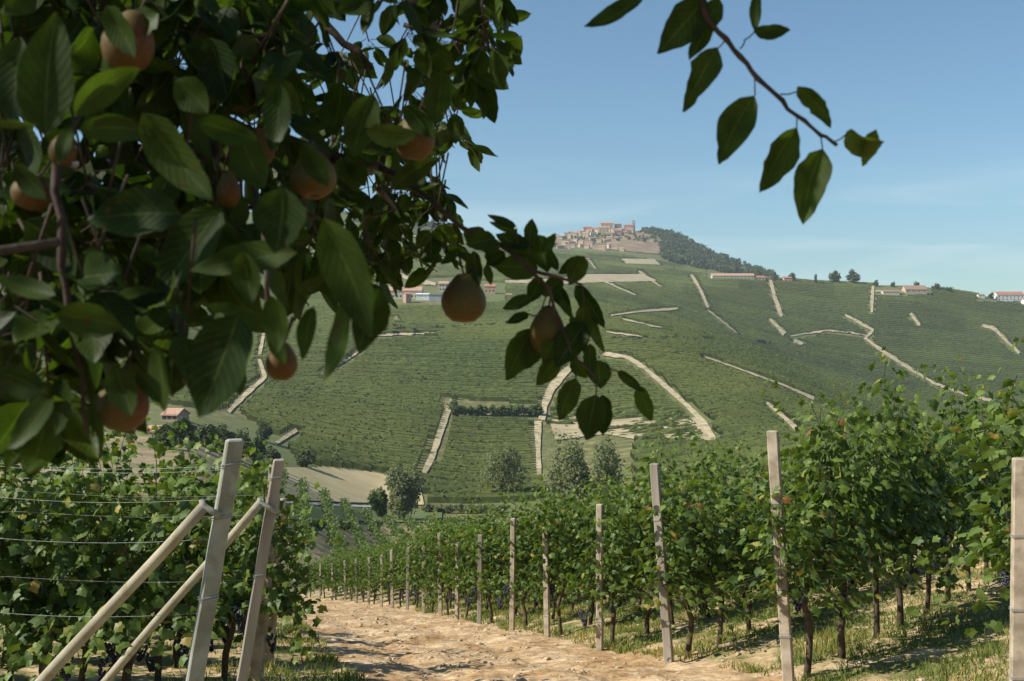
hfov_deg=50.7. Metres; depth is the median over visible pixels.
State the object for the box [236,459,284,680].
leaning post
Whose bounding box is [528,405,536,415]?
hedge bush
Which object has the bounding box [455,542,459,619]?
vineyard post
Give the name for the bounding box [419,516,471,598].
grapevine
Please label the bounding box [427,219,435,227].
ridge tree
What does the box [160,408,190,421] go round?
farmhouse
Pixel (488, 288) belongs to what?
farmhouse
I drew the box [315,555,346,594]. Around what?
grapevine
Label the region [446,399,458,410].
hedge bush
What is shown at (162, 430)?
valley tree
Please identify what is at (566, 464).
scrub tree
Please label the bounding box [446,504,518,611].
grapevine
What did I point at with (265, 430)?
valley tree
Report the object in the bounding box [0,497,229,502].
trellis wire
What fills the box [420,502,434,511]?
scrub bush
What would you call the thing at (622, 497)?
grapevine
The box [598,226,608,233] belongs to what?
village house
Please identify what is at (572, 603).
grapevine
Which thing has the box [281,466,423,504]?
stubble field
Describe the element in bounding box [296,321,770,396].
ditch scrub
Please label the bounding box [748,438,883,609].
grapevine
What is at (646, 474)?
grapevine
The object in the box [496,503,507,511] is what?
scrub bush
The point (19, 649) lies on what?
grapevine
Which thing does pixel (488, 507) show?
scrub bush
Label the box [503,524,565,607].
grapevine
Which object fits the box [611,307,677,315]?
dirt track
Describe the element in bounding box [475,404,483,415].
hedge bush
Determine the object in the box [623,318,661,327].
dirt track
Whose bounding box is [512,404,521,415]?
hedge bush
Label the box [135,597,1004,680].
clods
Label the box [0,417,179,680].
grapevine
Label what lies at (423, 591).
vineyard post
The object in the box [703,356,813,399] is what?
dirt track
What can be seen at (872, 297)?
dirt track
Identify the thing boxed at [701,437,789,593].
grapevine
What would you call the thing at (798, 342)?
dirt track
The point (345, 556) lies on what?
grapevine
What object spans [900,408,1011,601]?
grapevine
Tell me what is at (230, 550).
grapevine
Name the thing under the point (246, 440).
valley tree
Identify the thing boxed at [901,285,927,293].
ridge farm
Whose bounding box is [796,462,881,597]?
grapevine
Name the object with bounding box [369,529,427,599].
grapevine
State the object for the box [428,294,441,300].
farm shed
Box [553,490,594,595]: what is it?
grapevine
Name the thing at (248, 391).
dirt track
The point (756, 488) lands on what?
grapevine
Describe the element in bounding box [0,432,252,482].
ploughed field
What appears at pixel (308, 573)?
grapevine
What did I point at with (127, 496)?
trellis wire
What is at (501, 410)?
hedge bush
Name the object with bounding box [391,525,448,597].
grapevine
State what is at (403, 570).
grapevine
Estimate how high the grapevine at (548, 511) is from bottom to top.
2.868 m
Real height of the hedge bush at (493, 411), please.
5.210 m
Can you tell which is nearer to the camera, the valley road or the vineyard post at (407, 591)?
the vineyard post at (407, 591)
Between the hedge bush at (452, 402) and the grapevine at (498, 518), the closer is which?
the grapevine at (498, 518)
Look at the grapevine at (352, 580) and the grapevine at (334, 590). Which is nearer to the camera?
the grapevine at (352, 580)
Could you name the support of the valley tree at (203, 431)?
on the ploughed field at (146, 452)
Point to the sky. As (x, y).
(591, 128)
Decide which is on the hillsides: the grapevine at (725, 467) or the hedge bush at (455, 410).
the hedge bush at (455, 410)
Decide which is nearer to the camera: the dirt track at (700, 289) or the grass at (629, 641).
the grass at (629, 641)
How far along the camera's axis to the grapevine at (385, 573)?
41.05 m
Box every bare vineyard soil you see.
[281,524,433,565]
[551,416,714,439]
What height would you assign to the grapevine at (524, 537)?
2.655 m
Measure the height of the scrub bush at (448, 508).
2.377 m
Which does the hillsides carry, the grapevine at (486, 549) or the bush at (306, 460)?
the bush at (306, 460)
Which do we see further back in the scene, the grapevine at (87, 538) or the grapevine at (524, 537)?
the grapevine at (524, 537)
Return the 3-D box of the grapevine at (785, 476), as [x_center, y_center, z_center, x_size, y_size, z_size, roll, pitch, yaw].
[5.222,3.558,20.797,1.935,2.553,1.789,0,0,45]
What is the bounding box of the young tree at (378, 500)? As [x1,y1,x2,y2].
[367,486,389,516]
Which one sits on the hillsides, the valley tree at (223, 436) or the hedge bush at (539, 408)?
the hedge bush at (539, 408)
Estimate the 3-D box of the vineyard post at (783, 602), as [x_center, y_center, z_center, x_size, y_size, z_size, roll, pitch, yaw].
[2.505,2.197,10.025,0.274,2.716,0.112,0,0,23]
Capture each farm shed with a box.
[147,425,161,433]
[416,293,429,299]
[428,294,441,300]
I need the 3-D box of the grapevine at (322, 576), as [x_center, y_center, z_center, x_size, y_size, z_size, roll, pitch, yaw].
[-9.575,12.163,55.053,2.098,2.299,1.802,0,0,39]
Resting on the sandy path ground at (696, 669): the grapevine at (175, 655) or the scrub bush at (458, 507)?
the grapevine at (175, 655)
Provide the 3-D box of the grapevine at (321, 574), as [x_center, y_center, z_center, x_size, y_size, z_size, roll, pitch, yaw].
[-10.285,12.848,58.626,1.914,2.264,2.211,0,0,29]
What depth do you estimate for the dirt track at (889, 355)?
1059.80 m
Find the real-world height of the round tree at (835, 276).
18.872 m
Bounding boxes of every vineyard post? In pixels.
[318,563,321,598]
[331,563,333,600]
[344,560,346,601]
[355,559,357,602]
[367,557,370,604]
[380,555,382,606]
[390,550,393,607]
[406,547,409,609]
[422,545,424,612]
[437,532,442,616]
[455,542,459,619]
[477,534,482,623]
[509,518,515,630]
[542,526,550,636]
[596,504,603,650]
[650,463,673,664]
[766,430,794,680]
[1008,457,1023,680]
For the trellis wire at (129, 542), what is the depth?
5.22 m
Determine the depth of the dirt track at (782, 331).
1095.06 m
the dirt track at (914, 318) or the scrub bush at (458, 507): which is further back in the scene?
the dirt track at (914, 318)
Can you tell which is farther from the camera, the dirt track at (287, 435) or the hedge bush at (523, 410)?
the hedge bush at (523, 410)
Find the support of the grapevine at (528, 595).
on the sandy path ground at (696, 669)
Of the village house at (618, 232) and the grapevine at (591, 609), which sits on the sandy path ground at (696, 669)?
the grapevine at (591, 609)
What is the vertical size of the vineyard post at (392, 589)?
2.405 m
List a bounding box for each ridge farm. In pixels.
[711,273,754,279]
[881,290,899,294]
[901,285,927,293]
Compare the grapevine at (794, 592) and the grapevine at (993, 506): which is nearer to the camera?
the grapevine at (794, 592)
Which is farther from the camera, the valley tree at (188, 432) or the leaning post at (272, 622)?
the valley tree at (188, 432)
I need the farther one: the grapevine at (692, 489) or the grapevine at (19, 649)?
the grapevine at (692, 489)
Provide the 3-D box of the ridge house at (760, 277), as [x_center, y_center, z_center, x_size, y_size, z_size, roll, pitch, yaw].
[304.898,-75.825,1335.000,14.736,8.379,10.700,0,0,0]
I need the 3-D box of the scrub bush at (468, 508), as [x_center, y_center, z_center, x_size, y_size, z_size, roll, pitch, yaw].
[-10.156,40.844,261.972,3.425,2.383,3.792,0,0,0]
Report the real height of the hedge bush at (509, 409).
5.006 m
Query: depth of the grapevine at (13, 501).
9.84 m
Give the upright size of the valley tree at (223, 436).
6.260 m
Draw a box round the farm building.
[388,286,422,298]
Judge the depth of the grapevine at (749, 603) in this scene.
14.47 m
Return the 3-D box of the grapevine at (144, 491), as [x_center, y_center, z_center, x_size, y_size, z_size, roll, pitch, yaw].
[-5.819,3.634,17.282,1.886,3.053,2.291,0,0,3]
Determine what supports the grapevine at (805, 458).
on the sandy path ground at (696, 669)
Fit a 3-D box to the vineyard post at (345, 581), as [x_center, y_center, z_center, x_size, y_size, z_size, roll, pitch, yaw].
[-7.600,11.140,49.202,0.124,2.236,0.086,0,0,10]
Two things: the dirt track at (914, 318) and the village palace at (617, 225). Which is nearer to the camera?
the dirt track at (914, 318)
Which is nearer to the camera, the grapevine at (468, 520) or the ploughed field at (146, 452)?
the grapevine at (468, 520)
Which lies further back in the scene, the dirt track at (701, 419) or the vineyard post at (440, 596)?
the dirt track at (701, 419)
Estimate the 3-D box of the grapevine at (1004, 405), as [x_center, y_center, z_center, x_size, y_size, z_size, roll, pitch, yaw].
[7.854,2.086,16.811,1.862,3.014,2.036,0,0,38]
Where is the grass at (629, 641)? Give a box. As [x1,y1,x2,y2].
[10,545,1009,680]
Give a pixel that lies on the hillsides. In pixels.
(234, 418)
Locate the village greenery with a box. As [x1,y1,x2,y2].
[554,230,662,246]
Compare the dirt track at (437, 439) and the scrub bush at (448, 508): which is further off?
the dirt track at (437, 439)
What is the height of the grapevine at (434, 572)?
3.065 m
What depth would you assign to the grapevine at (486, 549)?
24.16 m
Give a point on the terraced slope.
(647, 246)
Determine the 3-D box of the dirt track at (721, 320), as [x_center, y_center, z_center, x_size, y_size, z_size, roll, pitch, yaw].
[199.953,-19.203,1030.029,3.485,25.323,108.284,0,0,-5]
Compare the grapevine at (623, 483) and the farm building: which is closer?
the grapevine at (623, 483)
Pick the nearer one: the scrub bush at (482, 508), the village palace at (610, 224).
the scrub bush at (482, 508)
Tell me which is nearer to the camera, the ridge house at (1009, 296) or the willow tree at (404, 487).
the willow tree at (404, 487)
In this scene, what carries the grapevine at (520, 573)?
on the sandy path ground at (696, 669)
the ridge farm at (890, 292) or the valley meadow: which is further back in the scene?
the ridge farm at (890, 292)
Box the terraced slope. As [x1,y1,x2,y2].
[606,231,666,253]
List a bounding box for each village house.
[556,245,563,248]
[582,232,588,236]
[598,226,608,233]
[598,245,605,249]
[613,230,620,234]
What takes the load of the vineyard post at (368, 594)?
on the sandy path ground at (696, 669)
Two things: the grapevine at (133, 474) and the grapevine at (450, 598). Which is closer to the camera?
the grapevine at (133, 474)
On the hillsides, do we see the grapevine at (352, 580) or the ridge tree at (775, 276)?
the ridge tree at (775, 276)
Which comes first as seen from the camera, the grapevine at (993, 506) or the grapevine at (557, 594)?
the grapevine at (993, 506)
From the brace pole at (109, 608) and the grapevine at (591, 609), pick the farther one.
the grapevine at (591, 609)
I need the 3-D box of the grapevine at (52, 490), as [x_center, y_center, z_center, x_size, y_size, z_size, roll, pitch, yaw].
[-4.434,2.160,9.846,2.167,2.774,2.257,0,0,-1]
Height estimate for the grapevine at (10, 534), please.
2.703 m
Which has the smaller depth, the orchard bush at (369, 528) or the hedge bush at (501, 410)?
the orchard bush at (369, 528)
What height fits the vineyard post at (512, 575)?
2.547 m
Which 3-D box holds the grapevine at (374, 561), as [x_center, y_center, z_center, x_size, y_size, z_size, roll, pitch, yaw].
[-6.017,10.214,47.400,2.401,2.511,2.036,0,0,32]
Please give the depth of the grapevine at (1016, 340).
9.43 m
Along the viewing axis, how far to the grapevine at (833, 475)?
10.88 m
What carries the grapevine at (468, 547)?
on the sandy path ground at (696, 669)
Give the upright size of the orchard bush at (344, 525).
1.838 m
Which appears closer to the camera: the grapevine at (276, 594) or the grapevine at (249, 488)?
the grapevine at (276, 594)
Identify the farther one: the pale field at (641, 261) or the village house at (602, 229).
the village house at (602, 229)
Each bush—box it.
[296,448,315,466]
[307,517,326,532]
[337,519,352,530]
[365,519,381,530]
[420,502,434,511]
[426,517,444,528]
[430,503,443,511]
[442,504,453,512]
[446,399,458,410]
[450,404,461,415]
[452,503,466,512]
[459,405,469,414]
[463,504,474,513]
[467,406,477,414]
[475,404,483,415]
[475,504,486,512]
[481,405,487,415]
[486,504,497,512]
[488,404,499,415]
[496,405,505,415]
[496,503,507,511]
[505,404,513,415]
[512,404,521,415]
[518,404,529,413]
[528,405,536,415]
[535,404,544,415]
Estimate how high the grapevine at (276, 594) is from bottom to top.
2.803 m
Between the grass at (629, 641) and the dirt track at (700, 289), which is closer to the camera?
the grass at (629, 641)
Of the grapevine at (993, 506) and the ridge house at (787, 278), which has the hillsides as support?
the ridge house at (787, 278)
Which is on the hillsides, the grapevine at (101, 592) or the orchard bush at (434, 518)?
the orchard bush at (434, 518)
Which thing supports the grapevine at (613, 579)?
on the sandy path ground at (696, 669)
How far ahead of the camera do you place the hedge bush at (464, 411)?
439.77 m
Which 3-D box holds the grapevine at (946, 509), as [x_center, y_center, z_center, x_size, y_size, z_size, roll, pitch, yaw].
[4.452,1.966,12.359,1.800,2.943,2.067,0,0,-44]
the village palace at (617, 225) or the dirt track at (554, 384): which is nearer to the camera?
the dirt track at (554, 384)
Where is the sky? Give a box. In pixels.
[19,0,1023,295]
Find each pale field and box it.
[505,274,655,283]
[621,258,660,264]
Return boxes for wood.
[353,219,774,276]
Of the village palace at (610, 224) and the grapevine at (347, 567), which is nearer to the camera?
the grapevine at (347, 567)
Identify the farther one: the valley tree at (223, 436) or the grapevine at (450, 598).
the valley tree at (223, 436)
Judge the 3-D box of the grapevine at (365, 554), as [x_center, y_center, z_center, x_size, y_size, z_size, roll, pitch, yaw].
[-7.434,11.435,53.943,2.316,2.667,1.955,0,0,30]
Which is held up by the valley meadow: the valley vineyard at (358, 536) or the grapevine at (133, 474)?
the valley vineyard at (358, 536)
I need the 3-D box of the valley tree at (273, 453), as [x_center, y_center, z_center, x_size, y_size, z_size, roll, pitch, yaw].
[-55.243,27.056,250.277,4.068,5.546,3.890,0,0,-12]
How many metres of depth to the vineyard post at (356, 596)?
46.37 m
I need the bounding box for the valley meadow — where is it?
[285,505,441,521]
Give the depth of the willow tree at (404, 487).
233.09 m
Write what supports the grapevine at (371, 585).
on the sandy path ground at (696, 669)
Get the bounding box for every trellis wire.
[0,466,237,472]
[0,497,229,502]
[0,538,222,542]
[2,463,228,468]
[7,576,258,581]
[8,612,214,616]
[16,491,269,496]
[18,511,269,516]
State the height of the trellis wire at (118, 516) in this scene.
0.040 m
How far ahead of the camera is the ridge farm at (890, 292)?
1295.50 m
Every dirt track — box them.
[227,333,266,411]
[275,428,297,444]
[379,332,432,335]
[401,273,435,284]
[422,399,451,472]
[534,421,541,473]
[538,365,570,419]
[603,352,715,439]
[605,281,634,294]
[606,331,641,336]
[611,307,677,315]
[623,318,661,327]
[639,270,659,285]
[690,274,708,307]
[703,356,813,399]
[708,310,736,332]
[766,402,796,429]
[769,280,782,316]
[769,318,785,334]
[791,330,864,335]
[794,339,802,344]
[845,314,992,401]
[870,286,873,311]
[910,313,919,325]
[982,324,1019,353]
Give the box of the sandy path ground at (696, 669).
[0,519,1009,680]
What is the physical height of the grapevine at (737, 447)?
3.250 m
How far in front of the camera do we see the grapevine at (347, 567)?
53.07 m
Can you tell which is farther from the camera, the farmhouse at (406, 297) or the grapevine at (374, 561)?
the farmhouse at (406, 297)
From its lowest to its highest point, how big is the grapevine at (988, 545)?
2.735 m
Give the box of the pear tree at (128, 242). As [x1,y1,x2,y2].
[0,0,883,478]
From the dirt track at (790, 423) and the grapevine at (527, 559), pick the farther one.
the dirt track at (790, 423)
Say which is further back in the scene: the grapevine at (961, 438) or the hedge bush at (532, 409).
the hedge bush at (532, 409)
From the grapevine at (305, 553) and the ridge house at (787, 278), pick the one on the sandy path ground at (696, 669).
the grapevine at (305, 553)
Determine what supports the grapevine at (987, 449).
on the sandy path ground at (696, 669)
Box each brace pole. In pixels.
[35,499,221,680]
[101,497,277,680]
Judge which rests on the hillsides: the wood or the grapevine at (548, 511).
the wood
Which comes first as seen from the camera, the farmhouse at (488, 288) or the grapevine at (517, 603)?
the grapevine at (517, 603)
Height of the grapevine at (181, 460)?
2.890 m
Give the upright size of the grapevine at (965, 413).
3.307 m
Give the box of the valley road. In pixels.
[286,501,387,506]
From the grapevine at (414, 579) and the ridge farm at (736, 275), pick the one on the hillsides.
the ridge farm at (736, 275)
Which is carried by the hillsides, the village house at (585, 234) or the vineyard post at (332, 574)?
the village house at (585, 234)
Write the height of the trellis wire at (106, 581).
0.043 m
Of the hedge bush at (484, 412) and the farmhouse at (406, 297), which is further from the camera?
the farmhouse at (406, 297)
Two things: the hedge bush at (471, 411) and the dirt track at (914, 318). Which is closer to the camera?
the hedge bush at (471, 411)
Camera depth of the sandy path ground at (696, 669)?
13.82 m
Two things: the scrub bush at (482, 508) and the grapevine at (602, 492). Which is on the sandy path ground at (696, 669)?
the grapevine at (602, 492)
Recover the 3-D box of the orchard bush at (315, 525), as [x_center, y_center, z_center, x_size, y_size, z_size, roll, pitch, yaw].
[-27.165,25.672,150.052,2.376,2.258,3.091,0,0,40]
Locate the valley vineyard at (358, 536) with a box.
[248,458,491,562]
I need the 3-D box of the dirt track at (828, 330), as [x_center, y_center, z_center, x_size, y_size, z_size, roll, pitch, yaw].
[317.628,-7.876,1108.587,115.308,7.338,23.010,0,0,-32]
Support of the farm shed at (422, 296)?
on the hillsides
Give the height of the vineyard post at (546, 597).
2.234 m
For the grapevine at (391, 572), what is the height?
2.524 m
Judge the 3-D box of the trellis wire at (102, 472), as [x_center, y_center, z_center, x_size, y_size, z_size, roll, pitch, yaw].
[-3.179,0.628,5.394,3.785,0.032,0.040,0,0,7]
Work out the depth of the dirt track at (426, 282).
941.79 m
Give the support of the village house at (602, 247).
on the hillsides
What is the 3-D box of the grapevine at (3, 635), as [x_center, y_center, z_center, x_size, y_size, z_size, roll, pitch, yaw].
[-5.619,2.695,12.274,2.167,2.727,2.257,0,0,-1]
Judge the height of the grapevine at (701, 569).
2.614 m
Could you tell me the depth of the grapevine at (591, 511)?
23.73 m
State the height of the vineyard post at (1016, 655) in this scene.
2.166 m
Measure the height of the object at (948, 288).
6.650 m
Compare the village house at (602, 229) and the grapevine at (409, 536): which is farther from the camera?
the village house at (602, 229)
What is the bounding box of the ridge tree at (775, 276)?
[771,272,779,279]
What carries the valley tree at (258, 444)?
on the ploughed field at (146, 452)
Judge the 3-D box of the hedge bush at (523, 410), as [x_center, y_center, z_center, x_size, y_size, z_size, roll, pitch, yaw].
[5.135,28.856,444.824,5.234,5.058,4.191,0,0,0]
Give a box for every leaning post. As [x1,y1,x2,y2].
[185,438,243,680]
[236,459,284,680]
[249,464,281,680]
[264,498,285,666]
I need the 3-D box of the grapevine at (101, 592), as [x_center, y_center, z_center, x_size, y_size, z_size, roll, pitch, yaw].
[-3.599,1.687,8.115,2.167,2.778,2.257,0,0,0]
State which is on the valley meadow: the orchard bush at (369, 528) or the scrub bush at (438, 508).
the scrub bush at (438, 508)
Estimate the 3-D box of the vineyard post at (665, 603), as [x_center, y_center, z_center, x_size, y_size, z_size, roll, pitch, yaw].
[1.792,2.816,12.827,0.306,2.703,0.112,0,0,21]
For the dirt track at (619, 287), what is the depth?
1096.08 m
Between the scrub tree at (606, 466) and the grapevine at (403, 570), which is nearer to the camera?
the grapevine at (403, 570)
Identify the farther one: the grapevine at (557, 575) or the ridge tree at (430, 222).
the ridge tree at (430, 222)
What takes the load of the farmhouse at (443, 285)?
on the hillsides
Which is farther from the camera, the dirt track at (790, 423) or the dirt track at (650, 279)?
the dirt track at (650, 279)
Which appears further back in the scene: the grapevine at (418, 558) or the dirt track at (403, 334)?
the dirt track at (403, 334)
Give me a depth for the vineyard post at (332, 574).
51.96 m
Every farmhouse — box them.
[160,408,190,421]
[402,292,411,302]
[438,281,448,291]
[484,284,495,293]
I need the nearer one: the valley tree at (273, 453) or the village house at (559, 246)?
the valley tree at (273, 453)
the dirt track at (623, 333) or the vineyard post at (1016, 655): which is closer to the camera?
the vineyard post at (1016, 655)
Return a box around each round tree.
[828,270,840,281]
[845,269,860,282]
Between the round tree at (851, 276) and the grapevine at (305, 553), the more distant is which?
the round tree at (851, 276)
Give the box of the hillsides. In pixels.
[2,226,1021,594]
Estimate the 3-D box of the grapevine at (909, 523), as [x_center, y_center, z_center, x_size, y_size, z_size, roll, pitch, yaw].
[3.953,1.743,11.736,1.921,3.365,2.036,0,0,38]
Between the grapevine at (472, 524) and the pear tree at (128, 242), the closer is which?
the pear tree at (128, 242)
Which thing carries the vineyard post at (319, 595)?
on the sandy path ground at (696, 669)
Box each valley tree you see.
[152,423,178,449]
[168,416,198,443]
[194,423,220,446]
[210,423,235,451]
[234,427,253,457]
[249,435,266,460]
[255,420,272,439]
[265,445,280,461]
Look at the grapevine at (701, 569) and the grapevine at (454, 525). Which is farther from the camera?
the grapevine at (454, 525)
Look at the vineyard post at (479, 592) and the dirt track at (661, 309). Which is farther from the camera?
the dirt track at (661, 309)
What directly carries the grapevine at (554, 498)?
on the sandy path ground at (696, 669)
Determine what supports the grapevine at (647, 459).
on the sandy path ground at (696, 669)
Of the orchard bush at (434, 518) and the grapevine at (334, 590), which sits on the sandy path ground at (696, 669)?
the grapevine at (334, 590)
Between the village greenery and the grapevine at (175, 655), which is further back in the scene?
the village greenery
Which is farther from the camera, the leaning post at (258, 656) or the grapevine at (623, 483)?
the grapevine at (623, 483)
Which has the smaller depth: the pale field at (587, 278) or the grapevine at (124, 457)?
the grapevine at (124, 457)
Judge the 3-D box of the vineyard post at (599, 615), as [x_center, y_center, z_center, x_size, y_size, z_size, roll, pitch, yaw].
[1.266,3.589,15.600,0.102,2.456,0.102,0,0,23]
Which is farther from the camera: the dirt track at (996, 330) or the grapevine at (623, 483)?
the dirt track at (996, 330)
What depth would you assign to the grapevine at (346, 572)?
49.26 m
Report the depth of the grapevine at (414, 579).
32.23 m
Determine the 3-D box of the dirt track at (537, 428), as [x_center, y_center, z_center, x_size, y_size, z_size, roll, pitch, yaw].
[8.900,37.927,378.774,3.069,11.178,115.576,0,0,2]
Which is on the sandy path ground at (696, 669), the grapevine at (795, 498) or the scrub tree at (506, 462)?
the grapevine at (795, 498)
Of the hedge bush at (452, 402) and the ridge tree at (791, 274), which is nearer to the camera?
the hedge bush at (452, 402)
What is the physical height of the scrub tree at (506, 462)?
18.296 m
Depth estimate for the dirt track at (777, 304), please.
1230.34 m
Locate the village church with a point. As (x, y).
(629, 226)
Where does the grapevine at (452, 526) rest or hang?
on the sandy path ground at (696, 669)
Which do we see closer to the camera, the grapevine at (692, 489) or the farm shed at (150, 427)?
the grapevine at (692, 489)
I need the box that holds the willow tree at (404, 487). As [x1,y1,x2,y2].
[384,462,423,519]
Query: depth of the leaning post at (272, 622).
12.15 m
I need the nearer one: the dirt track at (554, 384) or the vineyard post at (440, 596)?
the vineyard post at (440, 596)
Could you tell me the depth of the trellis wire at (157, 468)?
5.21 m
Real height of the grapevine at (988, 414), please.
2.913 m
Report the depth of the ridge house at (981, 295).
1336.50 m
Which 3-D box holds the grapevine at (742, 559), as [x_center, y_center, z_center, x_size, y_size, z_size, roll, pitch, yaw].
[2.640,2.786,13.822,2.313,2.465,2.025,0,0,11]
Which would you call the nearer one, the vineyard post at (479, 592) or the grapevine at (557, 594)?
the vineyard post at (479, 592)
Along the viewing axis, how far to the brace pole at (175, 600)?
7.32 m
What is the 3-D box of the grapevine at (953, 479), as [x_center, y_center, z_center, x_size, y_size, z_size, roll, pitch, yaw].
[4.830,2.020,13.102,2.043,2.921,2.246,0,0,38]
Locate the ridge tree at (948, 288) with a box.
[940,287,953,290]
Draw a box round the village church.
[624,224,633,228]
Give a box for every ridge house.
[754,276,765,279]
[782,276,791,280]
[976,294,984,297]
[993,292,1023,301]
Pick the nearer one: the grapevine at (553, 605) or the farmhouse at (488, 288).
the grapevine at (553, 605)
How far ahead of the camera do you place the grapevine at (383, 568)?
44.22 m
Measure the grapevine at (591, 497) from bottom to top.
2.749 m
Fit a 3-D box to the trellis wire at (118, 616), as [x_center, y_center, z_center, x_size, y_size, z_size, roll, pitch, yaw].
[-3.298,1.339,5.394,3.795,0.087,0.040,0,0,7]
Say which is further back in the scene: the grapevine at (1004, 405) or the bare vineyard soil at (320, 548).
the bare vineyard soil at (320, 548)
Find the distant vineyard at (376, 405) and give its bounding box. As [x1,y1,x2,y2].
[0,211,1023,503]
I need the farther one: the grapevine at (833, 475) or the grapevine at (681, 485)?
the grapevine at (681, 485)
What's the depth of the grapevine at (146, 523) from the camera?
12.25 m
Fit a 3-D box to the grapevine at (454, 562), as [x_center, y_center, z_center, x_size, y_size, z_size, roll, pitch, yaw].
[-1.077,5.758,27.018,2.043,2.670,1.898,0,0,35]
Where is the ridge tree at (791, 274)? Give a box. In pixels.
[788,272,795,279]
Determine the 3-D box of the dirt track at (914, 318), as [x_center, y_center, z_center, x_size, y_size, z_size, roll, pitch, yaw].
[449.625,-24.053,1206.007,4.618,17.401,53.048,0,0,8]
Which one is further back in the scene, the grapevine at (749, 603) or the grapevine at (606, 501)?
the grapevine at (606, 501)
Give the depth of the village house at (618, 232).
2287.99 m
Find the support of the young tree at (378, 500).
on the valley meadow
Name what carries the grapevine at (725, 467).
on the sandy path ground at (696, 669)
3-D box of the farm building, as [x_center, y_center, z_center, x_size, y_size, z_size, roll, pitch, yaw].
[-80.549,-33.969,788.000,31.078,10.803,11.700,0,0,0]
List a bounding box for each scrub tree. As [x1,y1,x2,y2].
[478,441,530,491]
[543,428,599,512]
[588,430,628,500]
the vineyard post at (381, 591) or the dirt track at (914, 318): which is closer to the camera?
the vineyard post at (381, 591)
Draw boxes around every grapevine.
[0,396,251,680]
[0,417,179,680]
[0,429,148,680]
[0,451,99,680]
[0,453,172,674]
[0,466,88,661]
[0,467,26,574]
[21,484,153,647]
[25,425,252,680]
[59,472,147,648]
[64,474,214,649]
[117,474,257,665]
[138,473,182,549]
[141,418,336,680]
[170,449,341,644]
[197,480,253,636]
[206,454,291,645]
[301,557,322,596]
[307,553,349,599]
[308,555,341,597]
[309,556,333,595]
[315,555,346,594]
[324,548,357,591]
[325,546,362,599]
[334,549,363,595]
[336,544,375,595]
[339,547,380,600]
[346,543,399,598]
[348,546,388,603]
[351,542,375,592]
[356,545,398,599]
[362,537,413,604]
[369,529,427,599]
[369,538,422,605]
[376,539,444,606]
[388,527,425,600]
[389,523,452,611]
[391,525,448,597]
[411,511,476,614]
[417,515,475,607]
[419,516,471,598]
[427,515,495,617]
[432,491,530,622]
[437,518,478,542]
[443,511,465,594]
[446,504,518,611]
[451,514,494,607]
[456,482,575,628]
[457,515,539,615]
[459,511,506,533]
[462,509,484,595]
[469,511,536,602]
[482,505,509,530]
[500,489,578,618]
[503,474,616,634]
[503,515,556,600]
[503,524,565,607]
[512,489,582,600]
[526,495,568,543]
[530,497,593,612]
[531,486,655,624]
[532,485,572,522]
[541,470,681,644]
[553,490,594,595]
[556,477,644,613]
[558,488,627,605]
[586,429,729,633]
[587,457,681,610]
[587,480,621,518]
[590,483,624,595]
[595,481,643,577]
[601,451,793,658]
[611,455,731,624]
[630,466,773,644]
[656,469,821,631]
[664,459,738,606]
[667,465,729,573]
[671,430,761,604]
[680,449,922,677]
[684,442,743,506]
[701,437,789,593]
[706,378,953,657]
[711,441,849,603]
[734,469,802,578]
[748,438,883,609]
[768,457,788,507]
[783,422,832,503]
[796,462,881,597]
[797,346,979,638]
[797,382,995,626]
[856,389,1002,613]
[881,356,1023,591]
[894,367,1023,637]
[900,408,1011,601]
[914,359,1008,590]
[941,380,1023,576]
[954,386,1023,539]
[954,509,1010,574]
[958,337,1023,562]
[974,378,1023,492]
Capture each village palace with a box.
[600,222,612,228]
[614,223,621,228]
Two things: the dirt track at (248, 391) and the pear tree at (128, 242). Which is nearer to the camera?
the pear tree at (128, 242)
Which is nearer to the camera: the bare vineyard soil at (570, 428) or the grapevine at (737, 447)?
the grapevine at (737, 447)
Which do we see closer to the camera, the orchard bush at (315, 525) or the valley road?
the orchard bush at (315, 525)

